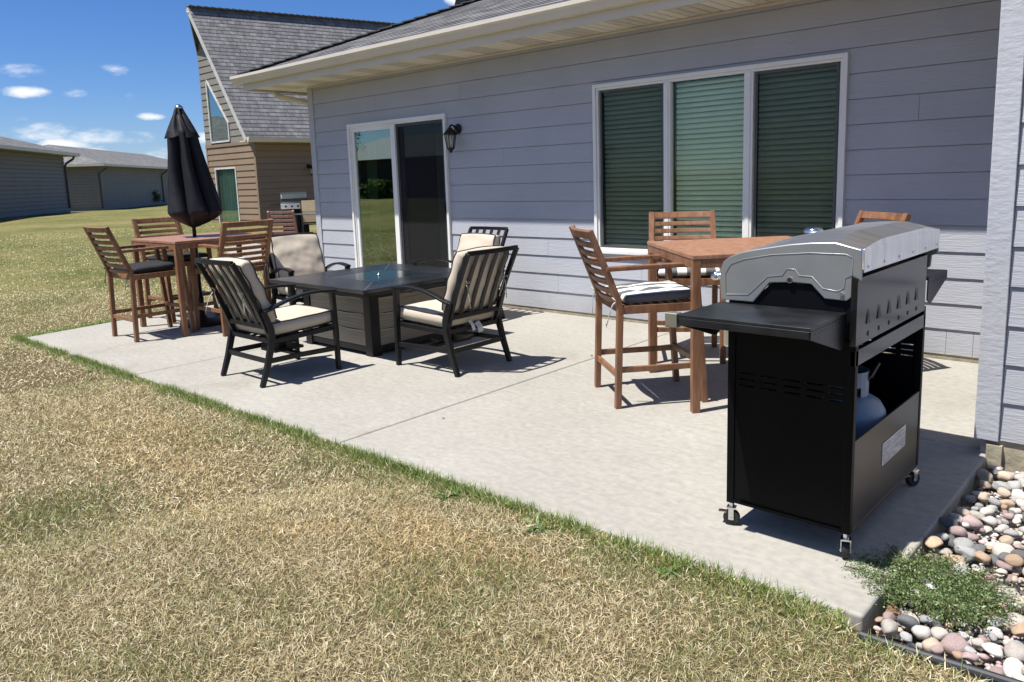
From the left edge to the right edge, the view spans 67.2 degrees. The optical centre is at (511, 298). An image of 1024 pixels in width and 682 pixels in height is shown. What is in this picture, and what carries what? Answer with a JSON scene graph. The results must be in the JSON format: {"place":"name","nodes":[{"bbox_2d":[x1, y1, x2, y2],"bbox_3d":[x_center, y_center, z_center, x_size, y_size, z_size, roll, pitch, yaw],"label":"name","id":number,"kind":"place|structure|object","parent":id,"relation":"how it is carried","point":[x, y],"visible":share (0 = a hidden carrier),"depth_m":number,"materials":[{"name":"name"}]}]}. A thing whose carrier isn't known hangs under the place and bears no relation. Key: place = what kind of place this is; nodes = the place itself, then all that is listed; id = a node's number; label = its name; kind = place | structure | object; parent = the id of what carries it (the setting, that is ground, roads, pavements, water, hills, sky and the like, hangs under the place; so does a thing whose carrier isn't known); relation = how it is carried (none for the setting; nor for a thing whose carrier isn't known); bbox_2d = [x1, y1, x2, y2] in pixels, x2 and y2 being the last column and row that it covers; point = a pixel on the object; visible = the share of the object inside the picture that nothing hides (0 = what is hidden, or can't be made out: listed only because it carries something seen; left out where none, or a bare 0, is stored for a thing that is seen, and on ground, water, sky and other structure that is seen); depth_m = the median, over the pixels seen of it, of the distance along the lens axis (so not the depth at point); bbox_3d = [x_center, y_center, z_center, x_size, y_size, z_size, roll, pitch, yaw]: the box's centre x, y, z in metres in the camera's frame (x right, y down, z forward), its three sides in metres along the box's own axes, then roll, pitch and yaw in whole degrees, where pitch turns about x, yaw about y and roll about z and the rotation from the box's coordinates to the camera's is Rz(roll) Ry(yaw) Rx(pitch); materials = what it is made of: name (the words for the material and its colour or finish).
{"place":"outdoors","nodes":[
{"label":"outdoors","id":0,"kind":"place"},
{"bbox_2d":[0,0,454,162],"label":"sky","id":1,"kind":"structure","parent":0,"point":[108,75],"materials":[{"name":"blue"}]},
{"bbox_2d":[224,243,261,260],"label":"neighbour patio","id":2,"kind":"structure","parent":0,"point":[247,250],"depth_m":16.11,"materials":[{"name":"concrete"}]},
{"bbox_2d":[267,210,297,234],"bbox_3d":[-4.291,-1.203,14.435,0.505,0.888,0.710,-3,9,-7],"label":"slatted chair","id":3,"kind":"object","parent":2,"relation":"on","point":[284,220],"visible":0.48,"depth_m":14.41,"materials":[{"name":"brown wood"}]},
{"bbox_2d":[269,192,309,232],"bbox_3d":[-5.600,-2.168,19.892,1.240,1.140,0.580,-5,9,-17],"label":"gas grill","id":4,"kind":"object","parent":2,"relation":"on","point":[290,201],"visible":0.51,"depth_m":19.66,"materials":[{"name":"grey metal"}]},
{"bbox_2d":[295,212,315,232],"bbox_3d":[-4.105,-1.538,17.002,1.000,0.700,1.000,6,12,42],"label":"glass table","id":5,"kind":"object","parent":2,"relation":"on","point":[296,215],"visible":0.11,"depth_m":16.91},
{"bbox_2d":[300,200,315,232],"bbox_3d":[-4.714,-1.843,18.221,0.526,0.968,0.635,-5,9,-17],"label":"sling chair","id":6,"kind":"object","parent":2,"relation":"on","point":[308,206],"visible":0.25,"depth_m":18.37,"materials":[{"name":"beige fabric"}]},
{"bbox_2d":[0,204,992,681],"bbox_3d":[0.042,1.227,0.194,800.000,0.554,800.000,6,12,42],"label":"lawn ground","id":7,"kind":"structure","parent":0,"point":[68,224],"depth_m":2.87,"materials":[{"name":"plant"}]},
{"bbox_2d":[0,136,79,217],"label":"grey house","id":8,"kind":"structure","parent":7,"relation":"on","point":[33,179],"depth_m":35.68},
{"bbox_2d":[43,144,167,211],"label":"grey house","id":9,"kind":"structure","parent":7,"relation":"on","point":[102,180],"depth_m":52.69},
{"bbox_2d":[152,190,162,202],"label":"garden bush","id":10,"kind":"object","parent":7,"relation":"on","point":[156,196],"visible":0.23,"depth_m":60.43,"materials":[{"name":"green plant"}]},
{"bbox_2d":[185,5,395,225],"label":"neighbour house","id":11,"kind":"structure","parent":7,"relation":"on","point":[258,150],"depth_m":23.52,"materials":[{"name":"beige"}]},
{"bbox_2d":[205,80,230,143],"bbox_3d":[-9.019,-5.776,23.673,1.190,1.941,0.088,6,12,42],"label":"gable window","id":12,"kind":"structure","parent":11,"relation":"in","point":[219,125],"depth_m":23.80,"materials":[{"name":"glass"}]},
{"bbox_2d":[214,167,240,222],"bbox_3d":[-8.836,-3.033,24.035,1.310,2.070,0.078,6,12,42],"label":"patio door","id":13,"kind":"structure","parent":11,"relation":"in","point":[231,197],"depth_m":23.96,"materials":[{"name":"glass"}]},
{"bbox_2d":[430,485,462,501],"bbox_3d":[-0.296,0.890,3.498,0.178,0.030,0.156,6,12,42],"label":"weed clump","id":14,"kind":"object","parent":7,"relation":"on","point":[444,496],"visible":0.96,"depth_m":3.49,"materials":[{"name":"green plant"}]},
{"bbox_2d":[28,292,985,632],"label":"patio slab","id":15,"kind":"structure","parent":7,"relation":"on","point":[542,422],"depth_m":4.35,"materials":[{"name":"concrete"}]},
{"bbox_2d":[83,226,195,341],"bbox_3d":[-3.560,-0.173,7.360,0.546,1.082,0.755,6,12,41],"label":"bar chair","id":16,"kind":"object","parent":15,"relation":"on","point":[159,268],"visible":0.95,"depth_m":7.25,"materials":[{"name":"brown wood"}]},
{"bbox_2d":[131,217,219,322],"bbox_3d":[-3.691,-0.338,8.433,0.755,1.082,0.546,6,12,40],"label":"bar chair","id":17,"kind":"object","parent":15,"relation":"on","point":[167,255],"visible":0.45,"depth_m":8.40,"materials":[{"name":"brown wood"}]},
{"bbox_2d":[164,104,222,327],"bbox_3d":[-3.211,-0.830,7.806,0.545,2.215,0.527,6,12,42],"label":"patio umbrella","id":18,"kind":"object","parent":15,"relation":"on","point":[193,200],"visible":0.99,"depth_m":7.60,"materials":[{"name":"black fabric"}]},
{"bbox_2d":[131,232,271,336],"bbox_3d":[-3.167,-0.183,7.902,0.960,0.905,0.960,6,12,41],"label":"bar table","id":19,"kind":"object","parent":15,"relation":"on","point":[176,243],"visible":0.66,"depth_m":7.44,"materials":[{"name":"brown wood"}]},
{"bbox_2d":[190,218,273,336],"bbox_3d":[-2.700,-0.223,7.494,0.755,1.082,0.546,6,12,41],"label":"bar chair","id":20,"kind":"object","parent":15,"relation":"on","point":[258,263],"visible":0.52,"depth_m":7.34,"materials":[{"name":"brown wood"}]},
{"bbox_2d":[194,257,341,387],"bbox_3d":[-1.801,0.122,5.685,0.610,0.910,0.824,6,12,42],"label":"patio armchair","id":21,"kind":"object","parent":15,"relation":"on","point":[255,311],"visible":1,"depth_m":5.55,"materials":[{"name":"beige fabric"}]},
{"bbox_2d":[263,232,350,304],"bbox_3d":[-2.034,-0.174,7.610,0.610,0.910,0.823,-8,11,-35],"label":"patio armchair","id":22,"kind":"object","parent":15,"relation":"on","point":[293,254],"visible":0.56,"depth_m":7.65,"materials":[{"name":"beige fabric"}]},
{"bbox_2d":[269,263,450,356],"bbox_3d":[-1.161,0.076,6.811,1.350,0.600,1.350,6,12,42],"label":"fire table","id":23,"kind":"object","parent":15,"relation":"on","point":[364,299],"visible":0.64,"depth_m":6.40,"materials":[{"name":"stone"}]},
{"bbox_2d":[391,245,518,376],"bbox_3d":[-0.403,0.058,5.797,0.823,0.910,0.610,6,12,41],"label":"patio armchair","id":24,"kind":"object","parent":15,"relation":"on","point":[475,277],"visible":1,"depth_m":5.65,"materials":[{"name":"beige fabric"}]},
{"bbox_2d":[412,226,508,318],"bbox_3d":[-0.477,-0.232,7.662,0.610,0.905,0.824,6,12,42],"label":"patio armchair","id":25,"kind":"object","parent":15,"relation":"on","point":[469,239],"visible":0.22,"depth_m":7.73,"materials":[{"name":"beige fabric"}]},
{"bbox_2d":[569,225,707,408],"bbox_3d":[0.769,0.082,4.824,0.755,1.082,0.546,-3,9,-8],"label":"bar chair","id":26,"kind":"object","parent":15,"relation":"on","point":[667,295],"visible":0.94,"depth_m":4.64,"materials":[{"name":"brown wood"}]},
{"bbox_2d":[648,210,725,363],"bbox_3d":[1.330,-0.112,5.931,0.546,1.082,0.755,-1,9,8],"label":"bar chair","id":27,"kind":"object","parent":15,"relation":"on","point":[680,275],"visible":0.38,"depth_m":6.12,"materials":[{"name":"brown wood"}]},
{"bbox_2d":[647,236,791,412],"bbox_3d":[1.491,0.116,4.948,1.000,0.925,1.000,-3,9,-4],"label":"bar table","id":28,"kind":"object","parent":15,"relation":"on","point":[696,255],"visible":0.57,"depth_m":4.61,"materials":[{"name":"brown wood"}]},
{"bbox_2d":[665,221,946,558],"bbox_3d":[1.311,0.273,3.226,0.598,1.165,1.663,6,12,42],"label":"gas grill","id":29,"kind":"object","parent":15,"relation":"on","point":[812,317],"visible":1,"depth_m":2.83,"materials":[{"name":"black metal"}]},
{"bbox_2d":[740,372,811,395],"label":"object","id":30,"kind":"structure","parent":29,"relation":"in","point":[741,372],"depth_m":3.28,"materials":[{"name":"black metal"}]},
{"bbox_2d":[811,356,885,438],"bbox_3d":[1.342,0.482,3.110,0.310,0.510,0.310,6,12,42],"label":"propane tank","id":31,"kind":"object","parent":29,"relation":"in","point":[870,410],"visible":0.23,"depth_m":3.00,"materials":[{"name":"metal"}]},
{"bbox_2d":[854,210,910,352],"bbox_3d":[2.197,-0.032,5.239,0.755,1.082,0.546,-3,9,-8],"label":"bar chair","id":32,"kind":"object","parent":15,"relation":"on","point":[863,215],"visible":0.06,"depth_m":5.25,"materials":[{"name":"brown wood"}]},
{"bbox_2d":[526,513,550,533],"bbox_3d":[0.117,0.928,3.158,0.130,0.033,0.154,-2,9,-3],"label":"weed clump","id":33,"kind":"object","parent":7,"relation":"on","point":[537,523],"visible":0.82,"depth_m":3.16,"materials":[{"name":"green plant"}]},
{"bbox_2d":[230,0,1023,474],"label":"house","id":34,"kind":"structure","parent":7,"relation":"on","point":[612,124],"depth_m":6.68,"materials":[{"name":"blue"}]},
{"bbox_2d":[346,113,452,267],"bbox_3d":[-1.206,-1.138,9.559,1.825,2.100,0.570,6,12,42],"label":"sliding door","id":35,"kind":"structure","parent":34,"relation":"in","point":[440,120],"depth_m":9.50,"materials":[{"name":"white plastic"}]},
{"bbox_2d":[443,124,461,152],"bbox_3d":[-0.657,-1.754,8.448,0.164,0.322,0.196,6,12,42],"label":"wall lantern","id":36,"kind":"object","parent":34,"relation":"attached to","point":[457,130],"depth_m":8.42,"materials":[{"name":"black metal"}]},
{"bbox_2d":[592,52,849,254],"bbox_3d":[1.680,-1.133,6.609,2.325,1.580,0.135,6,12,42],"label":"window","id":37,"kind":"structure","parent":34,"relation":"in","point":[799,188],"depth_m":6.51,"materials":[{"name":"glass"}]},
{"bbox_2d":[655,562,682,576],"bbox_3d":[0.569,0.978,2.774,0.121,0.024,0.123,-3,9,-7],"label":"weed clump","id":38,"kind":"object","parent":7,"relation":"on","point":[668,573],"visible":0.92,"depth_m":2.76,"materials":[{"name":"green plant"}]},
{"bbox_2d":[858,630,1023,681],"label":"lawn edging","id":39,"kind":"object","parent":7,"relation":"on","point":[977,671],"visible":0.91,"depth_m":2.21,"materials":[{"name":"black plastic"}]},
{"bbox_2d":[871,471,1023,669],"bbox_3d":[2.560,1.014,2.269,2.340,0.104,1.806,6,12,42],"label":"river gravel","id":40,"kind":"structure","parent":0,"point":[986,659],"depth_m":2.53,"materials":[{"name":"stone"}]},
{"bbox_2d":[883,611,895,620],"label":"river rock","id":41,"kind":"object","parent":40,"relation":"on","point":[889,615],"visible":0.8,"depth_m":2.46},
{"bbox_2d":[886,603,901,613],"bbox_3d":[1.232,1.007,2.487,0.043,0.027,0.046,5,11,38],"label":"dry leaf","id":42,"kind":"object","parent":41,"relation":"on","point":[894,609],"visible":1,"depth_m":2.49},
{"bbox_2d":[900,631,911,642],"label":"river rock","id":43,"kind":"object","parent":40,"relation":"on","point":[906,636],"visible":1,"depth_m":2.33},
{"bbox_2d":[897,614,919,628],"bbox_3d":[1.241,1.012,2.410,0.064,0.039,0.045,-4,-9,42],"label":"river rock","id":44,"kind":"object","parent":40,"relation":"on","point":[907,621],"visible":0.97,"depth_m":2.40,"materials":[{"name":"stone"}]},
{"bbox_2d":[911,625,930,639],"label":"river rock","id":45,"kind":"object","parent":40,"relation":"on","point":[921,632],"visible":1,"depth_m":2.36,"materials":[{"name":"stone"}]},
{"bbox_2d":[918,615,932,624],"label":"river rock","id":46,"kind":"object","parent":40,"relation":"on","point":[923,619],"visible":0.99,"depth_m":2.41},
{"bbox_2d":[836,542,1023,638],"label":"creeping shrub","id":47,"kind":"object","parent":40,"relation":"on","point":[951,593],"visible":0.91,"depth_m":2.56,"materials":[{"name":"green plant"}]},
{"bbox_2d":[922,637,943,653],"bbox_3d":[1.270,1.048,2.327,0.068,0.042,0.054,4,18,-17],"label":"river rock","id":48,"kind":"object","parent":40,"relation":"on","point":[928,643],"visible":0.69,"depth_m":2.31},
{"bbox_2d":[925,535,943,548],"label":"river rock","id":49,"kind":"object","parent":40,"relation":"on","point":[932,542],"visible":0.98,"depth_m":2.89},
{"bbox_2d":[930,644,943,654],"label":"river rock","id":50,"kind":"object","parent":40,"relation":"on","point":[937,649],"visible":0.99,"depth_m":2.28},
{"bbox_2d":[931,627,948,640],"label":"river rock","id":51,"kind":"object","parent":40,"relation":"on","point":[939,633],"visible":0.73,"depth_m":2.37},
{"bbox_2d":[934,533,948,540],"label":"river rock","id":52,"kind":"object","parent":40,"relation":"on","point":[943,536],"visible":0.75,"depth_m":2.94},
{"bbox_2d":[940,548,952,554],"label":"river rock","id":53,"kind":"object","parent":40,"relation":"on","point":[945,551],"visible":0.69,"depth_m":2.85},
{"bbox_2d":[939,516,958,527],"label":"river rock","id":54,"kind":"object","parent":40,"relation":"on","point":[946,521],"visible":0.9,"depth_m":3.05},
{"bbox_2d":[943,533,954,547],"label":"river rock","id":55,"kind":"object","parent":40,"relation":"on","point":[949,542],"visible":0.49,"depth_m":2.94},
{"bbox_2d":[943,554,965,566],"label":"river rock","id":56,"kind":"object","parent":40,"relation":"on","point":[961,559],"visible":0.34,"depth_m":2.79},
{"bbox_2d":[961,554,972,563],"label":"river rock","id":57,"kind":"object","parent":56,"relation":"on","point":[969,560],"visible":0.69,"depth_m":2.79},
{"bbox_2d":[940,632,969,655],"bbox_3d":[1.331,1.044,2.316,0.073,0.055,0.080,-18,1,-12],"label":"river rock","id":58,"kind":"object","parent":40,"relation":"on","point":[950,642],"visible":0.82,"depth_m":2.30,"materials":[{"name":"stone"}]},
{"bbox_2d":[948,513,962,525],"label":"river rock","id":59,"kind":"object","parent":40,"relation":"on","point":[956,516],"visible":0.5,"depth_m":3.10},
{"bbox_2d":[947,526,966,536],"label":"river rock","id":60,"kind":"object","parent":40,"relation":"on","point":[958,531],"visible":0.94,"depth_m":2.96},
{"bbox_2d":[952,651,961,659],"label":"river rock","id":61,"kind":"object","parent":40,"relation":"on","point":[957,655],"visible":0.8,"depth_m":2.26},
{"bbox_2d":[949,565,968,574],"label":"river rock","id":62,"kind":"object","parent":40,"relation":"on","point":[957,570],"visible":0.28,"depth_m":2.66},
{"bbox_2d":[956,507,969,516],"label":"river rock","id":63,"kind":"object","parent":40,"relation":"on","point":[962,511],"visible":0.75,"depth_m":3.14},
{"bbox_2d":[953,537,973,546],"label":"river rock","id":64,"kind":"object","parent":40,"relation":"on","point":[964,541],"visible":0.58,"depth_m":2.89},
{"bbox_2d":[954,543,975,560],"bbox_3d":[1.674,0.933,2.842,0.056,0.049,0.083,-16,27,-22],"label":"river rock","id":65,"kind":"object","parent":40,"relation":"on","point":[962,550],"visible":0.86,"depth_m":2.83,"materials":[{"name":"stone"}]},
{"bbox_2d":[963,495,976,502],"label":"river rock","id":66,"kind":"object","parent":40,"relation":"on","point":[970,498],"visible":1,"depth_m":3.32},
{"bbox_2d":[961,652,978,661],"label":"river rock","id":67,"kind":"object","parent":40,"relation":"on","point":[970,657],"visible":0.98,"depth_m":2.22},
{"bbox_2d":[965,646,976,653],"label":"river rock","id":68,"kind":"object","parent":40,"relation":"on","point":[969,649],"visible":0.73,"depth_m":2.27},
{"bbox_2d":[965,532,978,541],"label":"river rock","id":69,"kind":"object","parent":40,"relation":"on","point":[972,537],"visible":0.48,"depth_m":2.95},
{"bbox_2d":[961,514,982,528],"bbox_3d":[1.824,0.888,3.055,0.068,0.051,0.074,8,3,-37],"label":"river rock","id":70,"kind":"object","parent":40,"relation":"on","point":[972,521],"visible":0.94,"depth_m":3.03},
{"bbox_2d":[970,510,984,520],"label":"river rock","id":71,"kind":"object","parent":40,"relation":"on","point":[977,515],"visible":0.73,"depth_m":3.12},
{"bbox_2d":[971,638,984,647],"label":"river rock","id":72,"kind":"object","parent":40,"relation":"on","point":[977,642],"visible":0.79,"depth_m":2.33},
{"bbox_2d":[970,544,986,551],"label":"river rock","id":73,"kind":"object","parent":40,"relation":"on","point":[979,547],"visible":0.53,"depth_m":2.85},
{"bbox_2d":[974,551,991,563],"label":"river rock","id":74,"kind":"object","parent":40,"relation":"on","point":[982,557],"visible":0.99,"depth_m":2.78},
{"bbox_2d":[978,492,989,501],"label":"river rock","id":75,"kind":"object","parent":40,"relation":"on","point":[983,496],"visible":0.92,"depth_m":3.29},
{"bbox_2d":[978,635,990,642],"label":"river rock","id":76,"kind":"object","parent":40,"relation":"on","point":[985,639],"visible":0.65,"depth_m":2.34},
{"bbox_2d":[976,469,992,484],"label":"river rock","id":77,"kind":"object","parent":40,"relation":"on","point":[983,474],"visible":0.82,"depth_m":3.51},
{"bbox_2d":[979,480,991,488],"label":"river rock","id":78,"kind":"object","parent":40,"relation":"on","point":[985,484],"visible":1,"depth_m":3.42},
{"bbox_2d":[980,507,994,516],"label":"river rock","id":79,"kind":"object","parent":40,"relation":"on","point":[987,511],"visible":0.77,"depth_m":3.14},
{"bbox_2d":[980,516,997,525],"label":"river rock","id":80,"kind":"object","parent":40,"relation":"on","point":[991,520],"visible":1,"depth_m":3.06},
{"bbox_2d":[980,573,997,591],"bbox_3d":[1.619,0.970,2.629,0.068,0.051,0.075,8,23,8],"label":"river rock","id":81,"kind":"object","parent":40,"relation":"on","point":[990,581],"visible":0.28,"depth_m":2.62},
{"bbox_2d":[981,642,1002,657],"bbox_3d":[1.420,1.036,2.277,0.059,0.029,0.048,5,12,39],"label":"river rock","id":82,"kind":"object","parent":40,"relation":"on","point":[994,649],"visible":1,"depth_m":2.27,"materials":[{"name":"stone"}]},
{"bbox_2d":[989,554,998,567],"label":"river rock","id":83,"kind":"object","parent":40,"relation":"on","point":[993,560],"visible":0.51,"depth_m":2.79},
{"bbox_2d":[986,626,1003,638],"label":"river rock","id":84,"kind":"object","parent":40,"relation":"on","point":[997,632],"visible":0.91,"depth_m":2.35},
{"bbox_2d":[988,498,1001,507],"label":"river rock","id":85,"kind":"object","parent":40,"relation":"on","point":[996,502],"visible":0.98,"depth_m":3.23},
{"bbox_2d":[987,618,1003,626],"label":"river rock","id":86,"kind":"object","parent":40,"relation":"on","point":[995,624],"visible":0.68,"depth_m":2.39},
{"bbox_2d":[989,666,1003,674],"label":"river rock","id":87,"kind":"object","parent":40,"relation":"on","point":[997,669],"visible":0.5,"depth_m":2.19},
{"bbox_2d":[994,524,1009,532],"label":"river rock","id":88,"kind":"object","parent":40,"relation":"on","point":[1000,528],"visible":0.84,"depth_m":3.04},
{"bbox_2d":[996,568,1007,574],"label":"river rock","id":89,"kind":"object","parent":40,"relation":"on","point":[1003,571],"visible":0.94,"depth_m":2.68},
{"bbox_2d":[992,481,1011,490],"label":"river rock","id":90,"kind":"object","parent":40,"relation":"on","point":[996,485],"visible":0.69,"depth_m":3.38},
{"bbox_2d":[992,542,1013,555],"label":"river rock","id":91,"kind":"object","parent":40,"relation":"on","point":[998,548],"visible":0.66,"depth_m":2.82,"materials":[{"name":"stone"}]},
{"bbox_2d":[997,471,1010,481],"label":"river rock","id":92,"kind":"object","parent":40,"relation":"on","point":[1004,476],"visible":0.99,"depth_m":3.48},
{"bbox_2d":[997,487,1010,496],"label":"river rock","id":93,"kind":"object","parent":40,"relation":"on","point":[1002,491],"visible":1,"depth_m":3.31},
{"bbox_2d":[996,560,1012,570],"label":"river rock","id":94,"kind":"object","parent":40,"relation":"on","point":[1003,565],"visible":0.96,"depth_m":2.71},
{"bbox_2d":[998,552,1010,562],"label":"river rock","id":95,"kind":"object","parent":40,"relation":"on","point":[1001,556],"visible":0.56,"depth_m":2.78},
{"bbox_2d":[999,623,1012,631],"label":"river rock","id":96,"kind":"object","parent":40,"relation":"on","point":[1009,627],"visible":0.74,"depth_m":2.39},
{"bbox_2d":[999,535,1013,544],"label":"river rock","id":97,"kind":"object","parent":40,"relation":"on","point":[1007,539],"visible":0.81,"depth_m":2.92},
{"bbox_2d":[994,585,1020,600],"bbox_3d":[1.652,0.987,2.569,0.080,0.048,0.054,9,24,39],"label":"river rock","id":98,"kind":"object","parent":40,"relation":"on","point":[1014,592],"visible":0.39,"depth_m":2.56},
{"bbox_2d":[1000,499,1014,508],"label":"river rock","id":99,"kind":"object","parent":40,"relation":"on","point":[1009,503],"visible":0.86,"depth_m":3.23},
{"bbox_2d":[1003,574,1014,582],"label":"river rock","id":100,"kind":"object","parent":40,"relation":"on","point":[1007,577],"visible":0.77,"depth_m":2.68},
{"bbox_2d":[1003,529,1019,537],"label":"river rock","id":101,"kind":"object","parent":40,"relation":"on","point":[1013,533],"visible":0.88,"depth_m":2.96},
{"bbox_2d":[1003,657,1023,677],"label":"river rock","id":102,"kind":"object","parent":40,"relation":"on","point":[1011,666],"visible":0.76,"depth_m":2.20,"materials":[{"name":"stone"}]},
{"bbox_2d":[1003,640,1023,663],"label":"river rock","id":103,"kind":"object","parent":40,"relation":"on","point":[1013,648],"visible":0.82,"depth_m":2.25,"materials":[{"name":"stone"}]},
{"bbox_2d":[1004,554,1023,567],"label":"river rock","id":104,"kind":"object","parent":40,"relation":"on","point":[1015,560],"visible":0.96,"depth_m":2.74,"materials":[{"name":"stone"}]},
{"bbox_2d":[1007,480,1021,491],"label":"river rock","id":105,"kind":"object","parent":40,"relation":"on","point":[1015,484],"visible":0.79,"depth_m":3.37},
{"bbox_2d":[1006,612,1023,625],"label":"river rock","id":106,"kind":"object","parent":40,"relation":"on","point":[1019,618],"visible":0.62,"depth_m":2.41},
{"bbox_2d":[1010,549,1023,559],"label":"river rock","id":107,"kind":"object","parent":40,"relation":"on","point":[1018,552],"visible":0.47,"depth_m":2.78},
{"bbox_2d":[1010,489,1023,498],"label":"river rock","id":108,"kind":"object","parent":40,"relation":"on","point":[1018,493],"visible":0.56,"depth_m":3.31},
{"bbox_2d":[1011,623,1023,637],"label":"river rock","id":109,"kind":"object","parent":40,"relation":"on","point":[1017,630],"visible":1,"depth_m":2.33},
{"bbox_2d":[1012,672,1023,680],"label":"river rock","id":110,"kind":"object","parent":40,"relation":"on","point":[1018,676],"visible":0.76,"depth_m":2.15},
{"label":"river rock","id":111,"kind":"object","parent":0,"visible":0},
{"bbox_2d":[881,619,898,634],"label":"river rock","id":112,"kind":"object","parent":111,"relation":"on","point":[889,626],"visible":1,"depth_m":2.38,"materials":[{"name":"stone"}]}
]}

